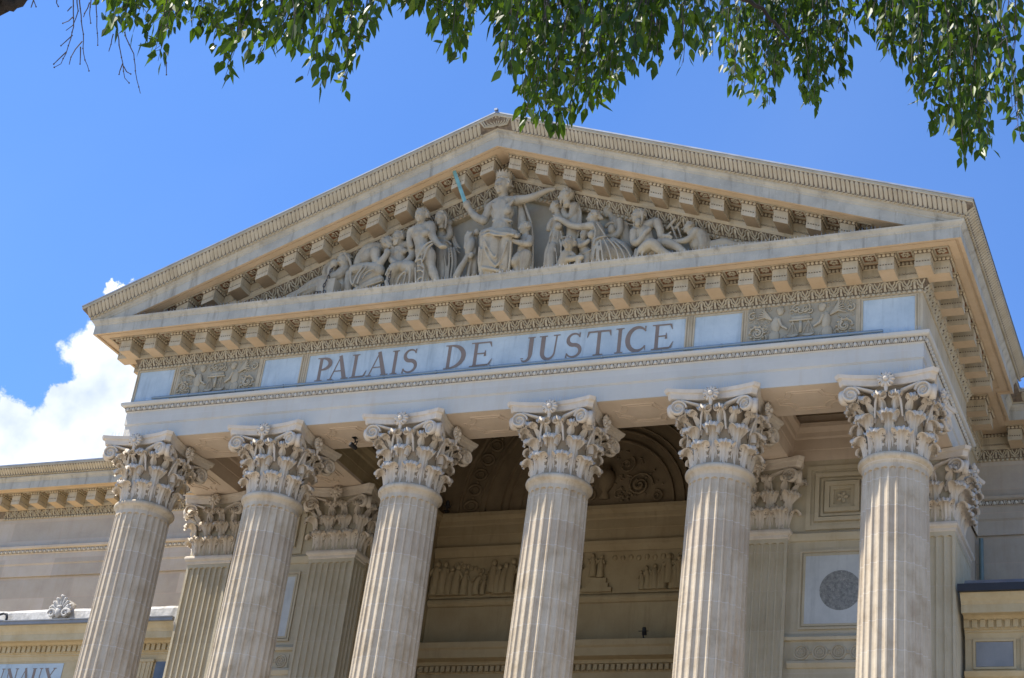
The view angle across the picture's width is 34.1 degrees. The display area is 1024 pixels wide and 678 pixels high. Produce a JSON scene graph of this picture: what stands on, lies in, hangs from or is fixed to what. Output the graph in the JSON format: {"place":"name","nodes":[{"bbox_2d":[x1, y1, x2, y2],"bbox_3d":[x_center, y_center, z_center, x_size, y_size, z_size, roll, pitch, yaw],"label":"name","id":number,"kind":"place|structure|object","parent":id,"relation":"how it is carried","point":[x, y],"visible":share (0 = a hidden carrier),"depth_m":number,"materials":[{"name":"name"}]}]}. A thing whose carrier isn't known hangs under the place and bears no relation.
{"place":"outdoors","nodes":[
{"label":"outdoors","id":0,"kind":"place"},
{"bbox_2d":[163,491,245,677],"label":"pier","id":1,"kind":"structure","parent":0,"point":[214,528],"depth_m":42.27,"materials":[{"name":"stone"}]},
{"bbox_2d":[287,483,379,677],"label":"pier","id":2,"kind":"structure","parent":0,"point":[342,521],"depth_m":40.84,"materials":[{"name":"stone"}]},
{"bbox_2d":[0,0,1023,464],"label":"sky","id":3,"kind":"structure","parent":0,"point":[106,183],"materials":[{"name":"blue"}]},
{"bbox_2d":[744,455,808,677],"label":"pier","id":4,"kind":"structure","parent":0,"point":[775,495],"depth_m":36.47,"materials":[{"name":"stone"}]},
{"bbox_2d":[929,444,984,677],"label":"pier","id":5,"kind":"structure","parent":0,"point":[956,482],"depth_m":35.17,"materials":[{"name":"stone"}]},
{"label":"ground","id":6,"kind":"structure","parent":0,"visible":0},
{"bbox_2d":[0,606,177,677],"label":"side building","id":7,"kind":"structure","parent":6,"relation":"on","point":[38,644],"depth_m":43.59,"materials":[{"name":"stone"}]},
{"bbox_2d":[0,612,7,619],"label":"overflow pipe","id":8,"kind":"object","parent":7,"relation":"attached to","point":[5,614],"visible":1,"depth_m":44.32,"materials":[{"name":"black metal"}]},
{"bbox_2d":[46,595,76,618],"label":"shell finial","id":9,"kind":"object","parent":7,"relation":"on","point":[63,606],"visible":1,"depth_m":43.65,"materials":[{"name":"white stone"}]},
{"bbox_2d":[153,661,165,677],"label":"window","id":10,"kind":"structure","parent":7,"relation":"in","point":[160,666],"depth_m":42.20,"materials":[{"name":"blue glass"}]},
{"bbox_2d":[0,108,1023,677],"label":"courthouse","id":11,"kind":"structure","parent":6,"relation":"on","point":[898,256],"depth_m":38.65,"materials":[{"name":"stone"}]},
{"bbox_2d":[74,430,214,677],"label":"column","id":12,"kind":"structure","parent":11,"relation":"attached to","point":[153,469],"depth_m":39.34,"materials":[{"name":"stone"}]},
{"bbox_2d":[206,419,341,677],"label":"column","id":13,"kind":"structure","parent":11,"relation":"attached to","point":[281,471],"depth_m":37.89,"materials":[{"name":"stone"}]},
{"bbox_2d":[286,252,351,296],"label":"prisoner statue","id":14,"kind":"object","parent":11,"relation":"on","point":[343,261],"visible":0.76,"depth_m":40.30,"materials":[{"name":"stone"}]},
{"bbox_2d":[314,278,340,293],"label":"stone block","id":15,"kind":"structure","parent":11,"relation":"on","point":[328,285],"depth_m":39.80,"materials":[{"name":"stone"}]},
{"bbox_2d":[349,437,357,449],"bbox_3d":[-3.678,2.414,38.892,0.211,0.318,0.218,-6,-31,23],"label":"spotlight","id":16,"kind":"object","parent":11,"relation":"hanging from","point":[352,445],"visible":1,"depth_m":38.82,"materials":[{"name":"black metal"}]},
{"bbox_2d":[344,235,394,289],"bbox_3d":[-3.421,-1.569,39.886,1.282,1.948,0.607,-6,-31,23],"label":"man statue","id":17,"kind":"object","parent":11,"relation":"on","point":[366,269],"visible":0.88,"depth_m":39.80,"materials":[{"name":"stone"}]},
{"bbox_2d":[384,230,416,285],"bbox_3d":[-2.547,-1.679,39.504,1.170,2.140,0.618,-6,-31,23],"label":"man statue","id":18,"kind":"object","parent":11,"relation":"on","point":[402,267],"visible":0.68,"depth_m":39.37,"materials":[{"name":"stone"}]},
{"bbox_2d":[349,407,477,677],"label":"column","id":19,"kind":"structure","parent":11,"relation":"attached to","point":[419,451],"depth_m":36.45,"materials":[{"name":"stone"}]},
{"bbox_2d":[406,207,447,281],"bbox_3d":[-2.027,-2.020,39.260,1.247,2.537,0.526,-6,-31,23],"label":"man statue","id":20,"kind":"object","parent":11,"relation":"on","point":[421,232],"visible":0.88,"depth_m":39.26,"materials":[{"name":"stone"}]},
{"bbox_2d":[434,210,460,278],"bbox_3d":[-1.577,-2.087,39.553,0.748,2.010,0.564,7,-28,1],"label":"woman statue","id":21,"kind":"object","parent":11,"relation":"on","point":[446,262],"visible":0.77,"depth_m":39.48,"materials":[{"name":"stone"}]},
{"bbox_2d":[443,500,451,512],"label":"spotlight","id":22,"kind":"object","parent":11,"relation":"attached to","point":[447,505],"visible":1,"depth_m":45.01,"materials":[{"name":"black metal"}]},
{"bbox_2d":[453,228,479,277],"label":"statue","id":23,"kind":"object","parent":11,"relation":"on","point":[470,260],"visible":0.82,"depth_m":38.84,"materials":[{"name":"stone"}]},
{"bbox_2d":[463,169,555,274],"bbox_3d":[-0.165,-2.487,38.716,2.288,3.214,0.777,-6,-31,23],"label":"seated statue","id":24,"kind":"object","parent":11,"relation":"on","point":[495,249],"visible":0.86,"depth_m":38.75,"materials":[{"name":"stone"}]},
{"bbox_2d":[453,170,465,201],"bbox_3d":[-1.242,-3.629,39.570,0.497,0.880,0.067,18,-30,-18],"label":"sword","id":25,"kind":"object","parent":24,"relation":"attached to","point":[463,197],"visible":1,"depth_m":39.55,"materials":[{"name":"teal metal"}]},
{"bbox_2d":[151,329,882,398],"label":"molding","id":26,"kind":"structure","parent":11,"relation":"on","point":[554,360],"depth_m":36.77,"materials":[{"name":"beige stone"}]},
{"bbox_2d":[511,221,532,270],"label":"child statue","id":27,"kind":"object","parent":11,"relation":"on","point":[521,258],"visible":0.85,"depth_m":38.08,"materials":[{"name":"stone"}]},
{"bbox_2d":[543,200,564,266],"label":"woman statue","id":28,"kind":"object","parent":11,"relation":"on","point":[554,248],"visible":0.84,"depth_m":38.20,"materials":[{"name":"stone"}]},
{"bbox_2d":[504,395,625,677],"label":"column","id":29,"kind":"structure","parent":11,"relation":"attached to","point":[570,442],"depth_m":35.01,"materials":[{"name":"stone"}]},
{"bbox_2d":[553,235,583,265],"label":"child statue","id":30,"kind":"object","parent":11,"relation":"on","point":[567,256],"visible":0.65,"depth_m":37.57,"materials":[{"name":"stone"}]},
{"bbox_2d":[557,187,581,254],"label":"man statue","id":31,"kind":"object","parent":11,"relation":"on","point":[565,197],"visible":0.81,"depth_m":38.41,"materials":[{"name":"stone"}]},
{"bbox_2d":[576,230,591,262],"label":"child statue","id":32,"kind":"object","parent":11,"relation":"on","point":[583,241],"visible":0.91,"depth_m":37.66,"materials":[{"name":"stone"}]},
{"bbox_2d":[552,209,633,261],"bbox_3d":[1.819,-2.061,37.680,2.090,1.907,0.627,-6,-31,23],"label":"woman statue","id":33,"kind":"object","parent":11,"relation":"on","point":[604,246],"visible":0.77,"depth_m":37.46,"materials":[{"name":"stone"}]},
{"bbox_2d":[603,206,634,250],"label":"woman statue","id":34,"kind":"object","parent":11,"relation":"on","point":[617,227],"visible":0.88,"depth_m":37.84,"materials":[{"name":"stone"}]},
{"bbox_2d":[638,627,646,637],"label":"spotlight","id":35,"kind":"object","parent":11,"relation":"on","point":[644,631],"visible":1,"depth_m":40.71,"materials":[{"name":"black metal"}]},
{"bbox_2d":[629,208,686,256],"bbox_3d":[3.230,-2.159,36.963,1.428,1.810,0.546,-6,-31,23],"label":"man statue","id":36,"kind":"object","parent":11,"relation":"on","point":[641,236],"visible":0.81,"depth_m":37.02,"materials":[{"name":"stone"}]},
{"bbox_2d":[665,218,681,238],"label":"stone hammers","id":37,"kind":"object","parent":11,"relation":"on","point":[671,223],"visible":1,"depth_m":37.20,"materials":[{"name":"stone"}]},
{"bbox_2d":[672,221,764,249],"bbox_3d":[4.513,-2.246,36.563,2.160,0.832,0.403,-6,-31,23],"label":"man statue","id":38,"kind":"object","parent":11,"relation":"on","point":[696,238],"visible":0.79,"depth_m":36.63,"materials":[{"name":"stone"}]},
{"bbox_2d":[664,381,783,677],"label":"column","id":39,"kind":"structure","parent":11,"relation":"attached to","point":[729,431],"depth_m":33.57,"materials":[{"name":"stone"}]},
{"bbox_2d":[835,366,956,677],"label":"column","id":40,"kind":"structure","parent":11,"relation":"attached to","point":[901,419],"depth_m":32.13,"materials":[{"name":"stone"}]},
{"bbox_2d":[115,229,930,435],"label":"bird spikes","id":41,"kind":"object","parent":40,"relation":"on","point":[538,397],"visible":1,"depth_m":36.40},
{"bbox_2d":[979,538,983,579],"bbox_3d":[10.955,6.008,38.902,0.105,2.900,0.110,-6,-31,23],"label":"drain pipe","id":42,"kind":"object","parent":11,"relation":"attached to","point":[981,558],"visible":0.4,"depth_m":39.30,"materials":[{"name":"grey metal"}]},
{"bbox_2d":[0,0,1023,171],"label":"hackberry tree","id":43,"kind":"object","parent":6,"relation":"on","point":[957,40],"visible":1,"depth_m":11.13,"materials":[{"name":"green plant"}]},
{"bbox_2d":[957,579,1023,677],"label":"side building","id":44,"kind":"structure","parent":6,"relation":"on","point":[992,611],"depth_m":34.17,"materials":[{"name":"stone"}]}
]}

